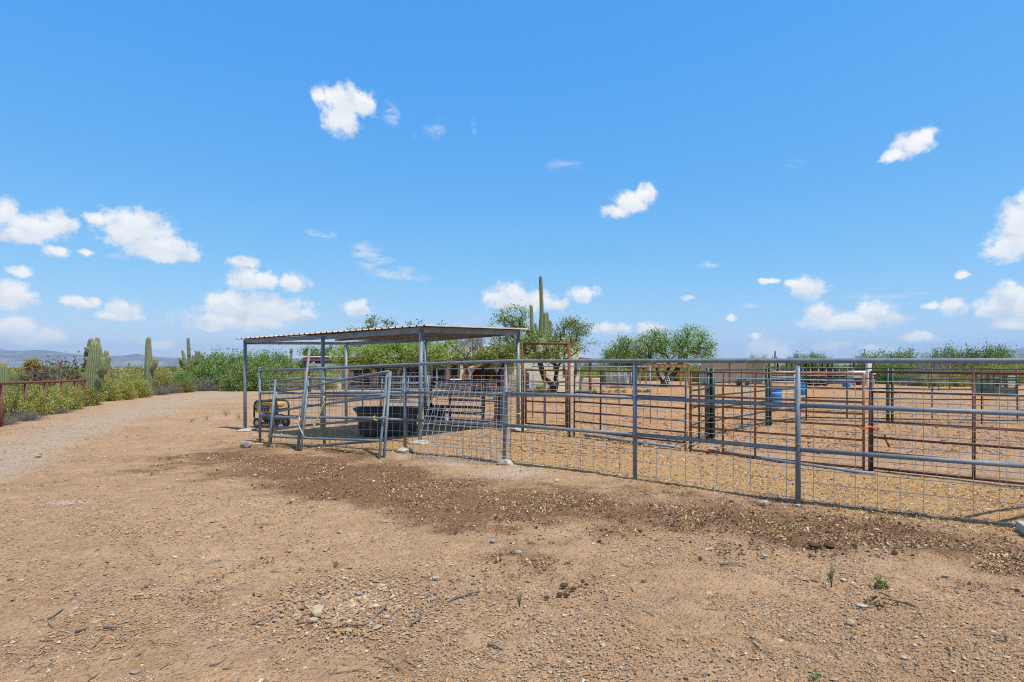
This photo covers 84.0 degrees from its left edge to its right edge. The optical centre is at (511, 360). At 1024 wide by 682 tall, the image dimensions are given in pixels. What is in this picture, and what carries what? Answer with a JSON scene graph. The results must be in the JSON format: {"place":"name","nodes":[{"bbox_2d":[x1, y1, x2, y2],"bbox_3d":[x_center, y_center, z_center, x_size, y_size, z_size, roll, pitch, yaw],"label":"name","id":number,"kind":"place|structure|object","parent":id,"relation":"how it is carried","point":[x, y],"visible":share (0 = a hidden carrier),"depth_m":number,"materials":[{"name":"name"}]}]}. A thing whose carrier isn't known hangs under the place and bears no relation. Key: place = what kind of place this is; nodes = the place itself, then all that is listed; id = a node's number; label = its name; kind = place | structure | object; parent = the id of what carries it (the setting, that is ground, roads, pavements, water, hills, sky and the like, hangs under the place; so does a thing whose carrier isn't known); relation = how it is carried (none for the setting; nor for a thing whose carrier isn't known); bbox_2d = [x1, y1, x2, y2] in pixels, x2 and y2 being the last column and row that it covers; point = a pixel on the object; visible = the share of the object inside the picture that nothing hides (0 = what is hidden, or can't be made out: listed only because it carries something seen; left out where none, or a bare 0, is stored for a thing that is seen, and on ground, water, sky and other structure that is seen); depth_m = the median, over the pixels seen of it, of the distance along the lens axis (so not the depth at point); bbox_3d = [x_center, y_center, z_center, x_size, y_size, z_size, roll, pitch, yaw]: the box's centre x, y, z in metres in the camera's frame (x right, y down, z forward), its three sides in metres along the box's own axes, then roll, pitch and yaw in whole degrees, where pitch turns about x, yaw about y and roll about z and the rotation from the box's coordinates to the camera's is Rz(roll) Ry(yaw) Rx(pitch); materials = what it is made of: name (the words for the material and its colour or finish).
{"place":"outdoors","nodes":[
{"label":"outdoors","id":0,"kind":"place"},
{"bbox_2d":[0,348,186,365],"bbox_3d":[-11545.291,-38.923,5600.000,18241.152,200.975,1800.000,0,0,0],"label":"hills","id":1,"kind":"structure","parent":0,"point":[12,358],"depth_m":5105.72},
{"bbox_2d":[0,384,339,480],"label":"gravel road","id":2,"kind":"structure","parent":0,"point":[55,435],"depth_m":15.84,"materials":[{"name":"gravel"}]},
{"bbox_2d":[0,365,1023,681],"bbox_3d":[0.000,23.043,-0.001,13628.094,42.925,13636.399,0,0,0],"label":"ground","id":3,"kind":"structure","parent":0,"point":[692,587],"depth_m":4.89,"materials":[{"name":"soil"}]},
{"bbox_2d":[0,362,8,400],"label":"saguaro","id":4,"kind":"object","parent":3,"relation":"on","point":[4,375],"visible":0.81,"depth_m":21.93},
{"bbox_2d":[3,386,39,417],"bbox_3d":[-17.210,1.477,19.527,1.583,1.238,1.604,0,0,27],"label":"creosote bush","id":5,"kind":"object","parent":3,"relation":"on","point":[13,400],"visible":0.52,"depth_m":19.44,"materials":[{"name":"green plant"}]},
{"bbox_2d":[8,384,35,401],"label":"creosote bush","id":6,"kind":"object","parent":3,"relation":"on","point":[20,389],"visible":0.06,"depth_m":27.41,"materials":[{"name":"green plant"}]},
{"bbox_2d":[3,408,49,420],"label":"dry shrub","id":7,"kind":"object","parent":3,"relation":"on","point":[34,416],"visible":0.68,"depth_m":19.11,"materials":[{"name":"grey plant"}]},
{"bbox_2d":[20,358,43,388],"bbox_3d":[-30.316,1.058,35.985,1.542,2.876,0.994,0,0,0],"label":"tree","id":8,"kind":"object","parent":3,"relation":"on","point":[25,366],"visible":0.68,"depth_m":35.87,"materials":[{"name":"green plant"}]},
{"bbox_2d":[13,384,59,415],"bbox_3d":[-18.143,1.502,21.657,1.668,1.284,1.756,0,0,-42],"label":"creosote bush","id":9,"kind":"object","parent":3,"relation":"on","point":[43,405],"visible":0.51,"depth_m":21.58,"materials":[{"name":"green plant"}]},
{"bbox_2d":[0,379,96,426],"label":"rail fence","id":10,"kind":"object","parent":3,"relation":"on","point":[25,383],"visible":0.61,"depth_m":21.13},
{"bbox_2d":[34,384,76,411],"bbox_3d":[-18.733,1.561,23.116,1.554,1.213,1.784,0,0,11],"label":"creosote bush","id":11,"kind":"object","parent":3,"relation":"on","point":[61,400],"visible":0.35,"depth_m":23.07,"materials":[{"name":"green plant"}]},
{"bbox_2d":[17,351,105,389],"bbox_3d":[-27.282,0.916,33.896,4.245,3.120,4.492,0,0,27],"label":"dead shrub","id":12,"kind":"object","parent":3,"relation":"on","point":[39,375],"visible":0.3,"depth_m":33.78,"materials":[{"name":"brown plant"}]},
{"bbox_2d":[55,384,88,409],"bbox_3d":[-19.366,1.587,24.893,1.514,1.226,1.589,0,0,1],"label":"creosote bush","id":13,"kind":"object","parent":3,"relation":"on","point":[78,399],"visible":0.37,"depth_m":24.97,"materials":[{"name":"green plant"}]},
{"bbox_2d":[67,383,103,405],"bbox_3d":[-20.825,1.631,27.669,1.805,1.238,1.795,0,0,44],"label":"creosote bush","id":14,"kind":"object","parent":3,"relation":"on","point":[93,398],"visible":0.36,"depth_m":27.73,"materials":[{"name":"green plant"}]},
{"bbox_2d":[81,337,110,404],"bbox_3d":[-20.425,0.538,28.047,1.671,3.409,0.755,0,0,11],"label":"saguaro","id":15,"kind":"object","parent":3,"relation":"on","point":[95,363],"visible":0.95,"depth_m":27.85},
{"bbox_2d":[98,377,127,401],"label":"creosote bush","id":16,"kind":"object","parent":3,"relation":"on","point":[109,391],"visible":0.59,"depth_m":31.68,"materials":[{"name":"green plant"}]},
{"bbox_2d":[108,373,140,399],"bbox_3d":[-22.741,1.527,33.208,2.180,1.636,2.099,0,0,36],"label":"creosote bush","id":17,"kind":"object","parent":3,"relation":"on","point":[127,391],"visible":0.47,"depth_m":33.01,"materials":[{"name":"green plant"}]},
{"bbox_2d":[125,373,156,397],"bbox_3d":[-23.281,1.563,35.183,1.974,1.611,2.341,0,0,1],"label":"creosote bush","id":18,"kind":"object","parent":3,"relation":"on","point":[141,385],"visible":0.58,"depth_m":35.15,"materials":[{"name":"green plant"}]},
{"bbox_2d":[144,337,158,391],"bbox_3d":[-23.882,0.390,37.696,0.983,3.946,0.525,0,0,20],"label":"saguaro","id":19,"kind":"object","parent":3,"relation":"on","point":[150,364],"visible":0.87,"depth_m":37.60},
{"bbox_2d":[152,371,178,392],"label":"creosote bush","id":20,"kind":"object","parent":3,"relation":"on","point":[159,381],"visible":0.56,"depth_m":41.42,"materials":[{"name":"green plant"}]},
{"bbox_2d":[166,367,198,390],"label":"desert shrub","id":21,"kind":"object","parent":3,"relation":"on","point":[180,377],"visible":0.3,"depth_m":43.83,"materials":[{"name":"green plant"}]},
{"bbox_2d":[176,379,194,392],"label":"creosote bush","id":22,"kind":"object","parent":3,"relation":"on","point":[187,388],"visible":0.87,"depth_m":42.09,"materials":[{"name":"green plant"}]},
{"bbox_2d":[178,338,200,370],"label":"saguaro","id":23,"kind":"object","parent":3,"relation":"on","point":[196,359],"visible":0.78,"depth_m":46.91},
{"bbox_2d":[170,356,211,388],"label":"desert shrub","id":24,"kind":"object","parent":3,"relation":"on","point":[194,372],"visible":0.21,"depth_m":46.09,"materials":[{"name":"green plant"}]},
{"bbox_2d":[195,375,218,390],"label":"dry shrub","id":25,"kind":"object","parent":3,"relation":"on","point":[202,387],"visible":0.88,"depth_m":44.80,"materials":[{"name":"grey plant"}]},
{"bbox_2d":[191,348,240,390],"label":"desert shrub","id":26,"kind":"object","parent":3,"relation":"on","point":[212,370],"visible":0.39,"depth_m":46.16,"materials":[{"name":"green plant"}]},
{"bbox_2d":[216,357,258,391],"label":"desert shrub","id":27,"kind":"object","parent":3,"relation":"on","point":[229,378],"visible":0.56,"depth_m":44.04,"materials":[{"name":"green plant"}]},
{"bbox_2d":[218,346,269,387],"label":"desert shrub","id":28,"kind":"object","parent":3,"relation":"on","point":[251,357],"visible":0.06,"depth_m":47.31,"materials":[{"name":"green plant"}]},
{"bbox_2d":[234,355,271,390],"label":"desert shrub","id":29,"kind":"object","parent":3,"relation":"on","point":[252,380],"visible":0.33,"depth_m":44.05,"materials":[{"name":"green plant"}]},
{"bbox_2d":[237,349,284,381],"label":"desert shrub","id":30,"kind":"object","parent":3,"relation":"on","point":[266,355],"visible":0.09,"depth_m":47.01,"materials":[{"name":"green plant"}]},
{"bbox_2d":[248,358,290,391],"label":"desert shrub","id":31,"kind":"object","parent":3,"relation":"on","point":[265,382],"visible":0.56,"depth_m":44.03,"materials":[{"name":"green plant"}]},
{"bbox_2d":[253,399,290,427],"bbox_3d":[-6.652,1.452,15.732,0.877,0.753,0.585,0,0,22],"label":"generator","id":32,"kind":"object","parent":3,"relation":"on","point":[284,421],"visible":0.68,"depth_m":15.61,"materials":[{"name":"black metal"}]},
{"bbox_2d":[254,349,293,374],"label":"desert shrub","id":33,"kind":"object","parent":3,"relation":"on","point":[285,363],"visible":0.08,"depth_m":48.71,"materials":[{"name":"green plant"}]},
{"bbox_2d":[270,371,300,390],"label":"creosote bush","id":34,"kind":"object","parent":3,"relation":"on","point":[295,383],"visible":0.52,"depth_m":44.64,"materials":[{"name":"green plant"}]},
{"bbox_2d":[296,346,310,449],"bbox_3d":[-4.148,0.726,11.339,0.053,2.049,0.517,0,0,10],"label":"pipe pole","id":35,"kind":"object","parent":3,"relation":"on","point":[303,397],"visible":1,"depth_m":11.32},
{"bbox_2d":[290,341,336,391],"bbox_3d":[-13.777,0.517,40.014,3.336,3.811,2.065,0,0,0],"label":"mesquite tree","id":36,"kind":"object","parent":3,"relation":"on","point":[315,352],"visible":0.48,"depth_m":39.81,"materials":[{"name":"green plant"}]},
{"bbox_2d":[311,371,339,389],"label":"creosote bush","id":37,"kind":"object","parent":3,"relation":"on","point":[328,386],"visible":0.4,"depth_m":45.60,"materials":[{"name":"green plant"}]},
{"bbox_2d":[268,373,388,458],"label":"tube gate","id":38,"kind":"structure","parent":3,"relation":"on","point":[335,417],"depth_m":10.86,"materials":[{"name":"metal"}]},
{"bbox_2d":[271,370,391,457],"bbox_3d":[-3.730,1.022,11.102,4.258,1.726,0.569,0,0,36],"label":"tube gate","id":39,"kind":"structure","parent":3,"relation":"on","point":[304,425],"depth_m":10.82,"materials":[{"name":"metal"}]},
{"bbox_2d":[236,324,528,444],"bbox_3d":[-3.521,0.631,14.241,7.333,2.808,3.165,0,0,33],"label":"shade shelter","id":40,"kind":"object","parent":3,"relation":"on","point":[424,333],"visible":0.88,"depth_m":13.51,"materials":[{"name":"metal"}]},
{"bbox_2d":[353,406,417,436],"bbox_3d":[-2.910,1.407,13.301,1.593,0.634,1.014,0,0,0],"label":"stock tank","id":41,"kind":"object","parent":3,"relation":"on","point":[397,428],"visible":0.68,"depth_m":12.95,"materials":[{"name":"black plastic"}]},
{"bbox_2d":[358,372,430,406],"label":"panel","id":42,"kind":"object","parent":3,"relation":"on","point":[377,379],"visible":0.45,"depth_m":19.94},
{"bbox_2d":[362,365,431,406],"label":"livestock panel","id":43,"kind":"object","parent":3,"relation":"on","point":[391,386],"visible":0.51,"depth_m":22.30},
{"bbox_2d":[347,315,447,385],"bbox_3d":[-6.092,-0.219,33.961,8.142,5.075,2.606,0,0,0],"label":"mesquite tree","id":44,"kind":"object","parent":3,"relation":"on","point":[372,321],"visible":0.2,"depth_m":33.89,"materials":[{"name":"green plant"}]},
{"bbox_2d":[325,340,470,398],"bbox_3d":[-6.183,0.219,30.349,8.041,4.040,4.195,0,0,0],"label":"mesquite tree","id":45,"kind":"object","parent":3,"relation":"on","point":[373,354],"visible":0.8,"depth_m":29.66,"materials":[{"name":"green plant"}]},
{"bbox_2d":[379,376,423,407],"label":"livestock panel","id":46,"kind":"object","parent":3,"relation":"on","point":[402,390],"visible":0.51,"depth_m":20.82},
{"bbox_2d":[424,406,444,425],"bbox_3d":[-2.024,1.455,15.019,0.610,0.500,0.500,0,0,0],"label":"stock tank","id":47,"kind":"object","parent":3,"relation":"on","point":[432,417],"visible":0.47,"depth_m":14.83,"materials":[{"name":"black plastic"}]},
{"bbox_2d":[302,338,591,397],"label":"stucco house","id":48,"kind":"structure","parent":3,"relation":"on","point":[450,373],"depth_m":34.00,"materials":[{"name":"white paint"}]},
{"bbox_2d":[350,369,370,384],"bbox_3d":[-9.699,1.030,36.180,1.409,0.975,0.100,0,0,0],"label":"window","id":49,"kind":"structure","parent":48,"relation":"in","point":[356,372],"depth_m":36.13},
{"bbox_2d":[432,365,444,384],"bbox_3d":[-4.725,0.889,36.180,0.867,1.257,0.100,0,0,0],"label":"window","id":50,"kind":"structure","parent":48,"relation":"in","point":[440,376],"depth_m":36.13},
{"bbox_2d":[429,380,484,428],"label":"tube gate","id":51,"kind":"structure","parent":3,"relation":"on","point":[467,395],"depth_m":14.40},
{"bbox_2d":[413,382,510,464],"bbox_3d":[-0.809,0.981,9.031,1.618,1.252,0.587,0,0,34],"label":"wire panel","id":52,"kind":"object","parent":3,"relation":"on","point":[479,406],"visible":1,"depth_m":9.06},
{"bbox_2d":[423,377,503,458],"bbox_3d":[-0.769,0.941,9.447,1.765,1.346,0.261,0,0,35],"label":"wire panel","id":53,"kind":"object","parent":3,"relation":"on","point":[470,410],"visible":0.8,"depth_m":9.43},
{"bbox_2d":[443,338,487,390],"bbox_3d":[-2.477,0.174,30.978,2.745,3.750,1.981,0,0,22],"label":"tree","id":54,"kind":"object","parent":3,"relation":"on","point":[476,341],"visible":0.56,"depth_m":30.81,"materials":[{"name":"plant"}]},
{"bbox_2d":[449,383,496,426],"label":"tube gate","id":55,"kind":"structure","parent":3,"relation":"on","point":[476,400],"depth_m":14.69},
{"bbox_2d":[436,367,532,417],"bbox_3d":[-0.920,0.978,17.630,3.552,1.572,0.034,0,0,30],"label":"livestock panel","id":56,"kind":"object","parent":3,"relation":"on","point":[496,384],"visible":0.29,"depth_m":17.52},
{"bbox_2d":[467,336,526,391],"bbox_3d":[-0.627,0.269,30.602,3.928,3.428,2.446,0,0,0],"label":"mesquite tree","id":57,"kind":"object","parent":3,"relation":"on","point":[479,354],"visible":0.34,"depth_m":30.34,"materials":[{"name":"green plant"}]},
{"bbox_2d":[5,467,1010,681],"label":"twig litter","id":58,"kind":"object","parent":3,"relation":"on","point":[491,657],"visible":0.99,"depth_m":3.41,"materials":[{"name":"wood"}]},
{"bbox_2d":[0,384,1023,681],"bbox_3d":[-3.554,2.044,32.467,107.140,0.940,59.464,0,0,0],"label":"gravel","id":59,"kind":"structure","parent":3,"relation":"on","point":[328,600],"depth_m":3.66,"materials":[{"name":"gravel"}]},
{"bbox_2d":[0,417,1023,592],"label":"straw litter","id":60,"kind":"object","parent":3,"relation":"on","point":[854,534],"visible":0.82,"depth_m":6.57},
{"bbox_2d":[8,364,1021,382],"bbox_3d":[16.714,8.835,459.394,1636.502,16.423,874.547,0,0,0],"label":"desert scrub","id":61,"kind":"object","parent":3,"relation":"on","point":[162,370],"visible":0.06,"depth_m":117.83,"materials":[{"name":"green plant"}]},
{"bbox_2d":[480,303,601,391],"bbox_3d":[1.552,-0.472,28.998,5.839,5.203,4.366,0,0,-40],"label":"mesquite tree","id":62,"kind":"object","parent":3,"relation":"on","point":[548,352],"visible":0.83,"depth_m":28.64,"materials":[{"name":"green plant"}]},
{"bbox_2d":[530,276,551,336],"bbox_3d":[1.916,-1.699,35.700,1.522,7.377,0.926,0,0,-44],"label":"saguaro","id":63,"kind":"object","parent":3,"relation":"on","point":[544,321],"visible":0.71,"depth_m":35.87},
{"bbox_2d":[521,343,570,436],"bbox_3d":[0.742,0.668,12.768,1.298,2.171,0.072,0,0,36],"label":"gateway frame","id":64,"kind":"object","parent":3,"relation":"on","point":[568,346],"visible":0.81,"depth_m":12.72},
{"bbox_2d":[525,369,567,427],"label":"rusty gate","id":65,"kind":"structure","parent":64,"relation":"attached to","point":[565,392],"depth_m":12.73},
{"bbox_2d":[106,441,1023,600],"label":"manure litter","id":66,"kind":"object","parent":3,"relation":"on","point":[855,545],"visible":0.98,"depth_m":5.55,"materials":[{"name":"soil"}]},
{"bbox_2d":[580,378,599,390],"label":"garden wall","id":67,"kind":"structure","parent":3,"relation":"on","point":[587,380],"depth_m":35.88,"materials":[{"name":"pink paint"}]},
{"bbox_2d":[532,366,650,423],"bbox_3d":[2.169,0.926,16.060,3.449,1.563,0.028,0,0,24],"label":"livestock panel","id":68,"kind":"object","parent":3,"relation":"on","point":[579,385],"visible":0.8,"depth_m":15.78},
{"bbox_2d":[606,372,631,387],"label":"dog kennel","id":69,"kind":"object","parent":3,"relation":"on","point":[614,378],"visible":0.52,"depth_m":40.02,"materials":[{"name":"metal"}]},
{"bbox_2d":[592,330,664,382],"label":"mesquite tree","id":70,"kind":"object","parent":3,"relation":"on","point":[620,353],"visible":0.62,"depth_m":46.70,"materials":[{"name":"green plant"}]},
{"bbox_2d":[583,434,675,447],"bbox_3d":[2.312,1.614,11.514,0.060,0.076,2.318,0,0,-39],"label":"loose pipe","id":71,"kind":"object","parent":3,"relation":"on","point":[638,442],"visible":0.85,"depth_m":11.39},
{"bbox_2d":[573,370,686,450],"bbox_3d":[2.245,0.923,11.318,0.049,1.484,2.770,0,0,-41],"label":"livestock panel","id":72,"kind":"object","parent":3,"relation":"on","point":[600,403],"visible":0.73,"depth_m":11.25,"materials":[{"name":"metal"}]},
{"bbox_2d":[258,351,1023,523],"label":"pipe fence","id":73,"kind":"object","parent":3,"relation":"on","point":[798,405],"visible":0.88,"depth_m":7.04,"materials":[{"name":"metal"}]},
{"bbox_2d":[637,364,690,387],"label":"timber ramada","id":74,"kind":"object","parent":3,"relation":"on","point":[670,365],"visible":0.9,"depth_m":40.95,"materials":[{"name":"orange wood"}]},
{"bbox_2d":[629,322,721,386],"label":"mesquite tree","id":75,"kind":"object","parent":3,"relation":"on","point":[661,343],"visible":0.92,"depth_m":43.59,"materials":[{"name":"green plant"}]},
{"bbox_2d":[691,373,710,448],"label":"livestock panel","id":76,"kind":"object","parent":3,"relation":"on","point":[706,418],"visible":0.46,"depth_m":11.13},
{"bbox_2d":[706,368,709,438],"bbox_3d":[4.131,0.948,12.006,0.080,1.600,0.084,0,0,0],"label":"steel post","id":77,"kind":"object","parent":3,"relation":"on","point":[708,408],"visible":0.34,"depth_m":11.97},
{"bbox_2d":[711,368,714,439],"bbox_3d":[4.241,0.948,12.006,0.080,1.600,0.084,0,0,0],"label":"steel post","id":78,"kind":"object","parent":3,"relation":"on","point":[712,393],"visible":0.66,"depth_m":11.97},
{"bbox_2d":[701,363,764,383],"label":"metal shed","id":79,"kind":"structure","parent":3,"relation":"on","point":[704,366],"depth_m":50.00,"materials":[{"name":"white paint"}]},
{"bbox_2d":[710,369,768,435],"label":"livestock panel","id":80,"kind":"object","parent":3,"relation":"on","point":[741,393],"visible":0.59,"depth_m":13.43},
{"bbox_2d":[478,387,1023,453],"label":"corral clods","id":81,"kind":"object","parent":3,"relation":"on","point":[678,448],"visible":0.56,"depth_m":12.22,"materials":[{"name":"dirt"},{"name":"manure"}]},
{"bbox_2d":[689,371,864,469],"bbox_3d":[4.202,0.910,9.315,2.713,1.473,0.035,0,0,41],"label":"livestock panel","id":82,"kind":"object","parent":3,"relation":"on","point":[818,423],"visible":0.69,"depth_m":9.24,"materials":[{"name":"metal"}]},
{"bbox_2d":[772,371,794,412],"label":"livestock panel","id":83,"kind":"object","parent":3,"relation":"on","point":[784,382],"visible":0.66,"depth_m":19.07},
{"bbox_2d":[768,368,806,423],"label":"livestock panel","id":84,"kind":"object","parent":3,"relation":"on","point":[787,389],"visible":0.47,"depth_m":15.47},
{"bbox_2d":[724,451,874,474],"bbox_3d":[4.398,1.600,8.977,0.054,0.068,2.415,0,0,-35],"label":"loose pipe","id":85,"kind":"object","parent":3,"relation":"on","point":[816,465],"visible":0.76,"depth_m":8.67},
{"bbox_2d":[807,351,842,370],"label":"desert shrub","id":86,"kind":"object","parent":3,"relation":"on","point":[820,364],"visible":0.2,"depth_m":79.20,"materials":[{"name":"green plant"}]},
{"bbox_2d":[805,367,885,420],"bbox_3d":[9.420,0.957,16.000,2.163,1.545,0.038,0,0,11],"label":"livestock panel","id":87,"kind":"object","parent":3,"relation":"on","point":[846,398],"visible":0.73,"depth_m":16.03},
{"bbox_2d":[849,342,891,370],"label":"desert shrub","id":88,"kind":"object","parent":3,"relation":"on","point":[862,356],"visible":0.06,"depth_m":60.16,"materials":[{"name":"green plant"}]},
{"bbox_2d":[863,363,894,383],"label":"desert shrub","id":89,"kind":"object","parent":3,"relation":"on","point":[880,375],"visible":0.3,"depth_m":53.57,"materials":[{"name":"green plant"}]},
{"bbox_2d":[866,592,917,607],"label":"dry roots","id":90,"kind":"object","parent":3,"relation":"on","point":[881,601],"visible":1,"depth_m":3.73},
{"bbox_2d":[871,347,923,375],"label":"desert shrub","id":91,"kind":"object","parent":3,"relation":"on","point":[895,356],"visible":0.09,"depth_m":57.49,"materials":[{"name":"green plant"}]},
{"bbox_2d":[880,363,918,384],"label":"desert shrub","id":92,"kind":"object","parent":3,"relation":"on","point":[898,366],"visible":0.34,"depth_m":51.61,"materials":[{"name":"green plant"}]},
{"bbox_2d":[894,373,925,385],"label":"dry shrub","id":93,"kind":"object","parent":3,"relation":"on","point":[908,382],"visible":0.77,"depth_m":47.90,"materials":[{"name":"grey plant"}]},
{"bbox_2d":[913,350,946,374],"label":"dry shrub","id":94,"kind":"object","parent":3,"relation":"on","point":[936,364],"visible":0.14,"depth_m":57.94,"materials":[{"name":"green plant"}]},
{"bbox_2d":[916,374,950,386],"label":"creosote bush","id":95,"kind":"object","parent":3,"relation":"on","point":[936,384],"visible":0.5,"depth_m":46.58,"materials":[{"name":"green plant"}]},
{"bbox_2d":[889,368,981,420],"bbox_3d":[11.670,0.967,15.700,2.458,1.551,0.038,0,0,5],"label":"livestock panel","id":96,"kind":"object","parent":3,"relation":"on","point":[931,379],"visible":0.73,"depth_m":15.69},
{"bbox_2d":[856,390,1023,477],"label":"wire panel","id":97,"kind":"object","parent":3,"relation":"on","point":[912,414],"visible":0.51,"depth_m":8.30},
{"bbox_2d":[868,371,1023,484],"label":"livestock panel","id":98,"kind":"object","parent":3,"relation":"on","point":[870,436],"visible":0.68,"depth_m":7.79,"materials":[{"name":"metal"}]},
{"bbox_2d":[925,340,968,367],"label":"desert shrub","id":99,"kind":"object","parent":3,"relation":"on","point":[949,353],"visible":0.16,"depth_m":63.21,"materials":[{"name":"green plant"}]},
{"bbox_2d":[944,374,970,386],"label":"creosote bush","id":100,"kind":"object","parent":3,"relation":"on","point":[959,383],"visible":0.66,"depth_m":46.53,"materials":[{"name":"green plant"}]},
{"bbox_2d":[895,393,1023,485],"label":"wire panel","id":101,"kind":"object","parent":3,"relation":"on","point":[959,442],"visible":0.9,"depth_m":7.64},
{"bbox_2d":[945,342,990,367],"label":"desert shrub","id":102,"kind":"object","parent":3,"relation":"on","point":[972,353],"visible":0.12,"depth_m":61.70,"materials":[{"name":"green plant"}]},
{"bbox_2d":[928,363,1023,388],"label":"rail fence","id":103,"kind":"object","parent":3,"relation":"on","point":[972,371],"visible":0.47,"depth_m":41.97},
{"bbox_2d":[976,374,1015,393],"bbox_3d":[26.862,1.318,31.590,1.279,1.224,1.290,0,0,0],"label":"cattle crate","id":104,"kind":"object","parent":3,"relation":"on","point":[991,386],"visible":0.71,"depth_m":30.99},
{"bbox_2d":[977,342,1021,367],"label":"desert shrub","id":105,"kind":"object","parent":3,"relation":"on","point":[1005,352],"visible":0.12,"depth_m":59.62,"materials":[{"name":"green plant"}]},
{"bbox_2d":[981,368,1023,423],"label":"livestock panel","id":106,"kind":"object","parent":3,"relation":"on","point":[1016,389],"visible":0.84,"depth_m":15.58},
{"bbox_2d":[0,0,1023,358],"label":"sky","id":107,"kind":"structure","parent":0,"point":[785,177],"materials":[{"name":"blue"}]},
{"bbox_2d":[253,358,852,364],"bbox_3d":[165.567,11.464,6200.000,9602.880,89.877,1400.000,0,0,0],"label":"hills","id":108,"kind":"structure","parent":0,"point":[313,363],"depth_m":5672.62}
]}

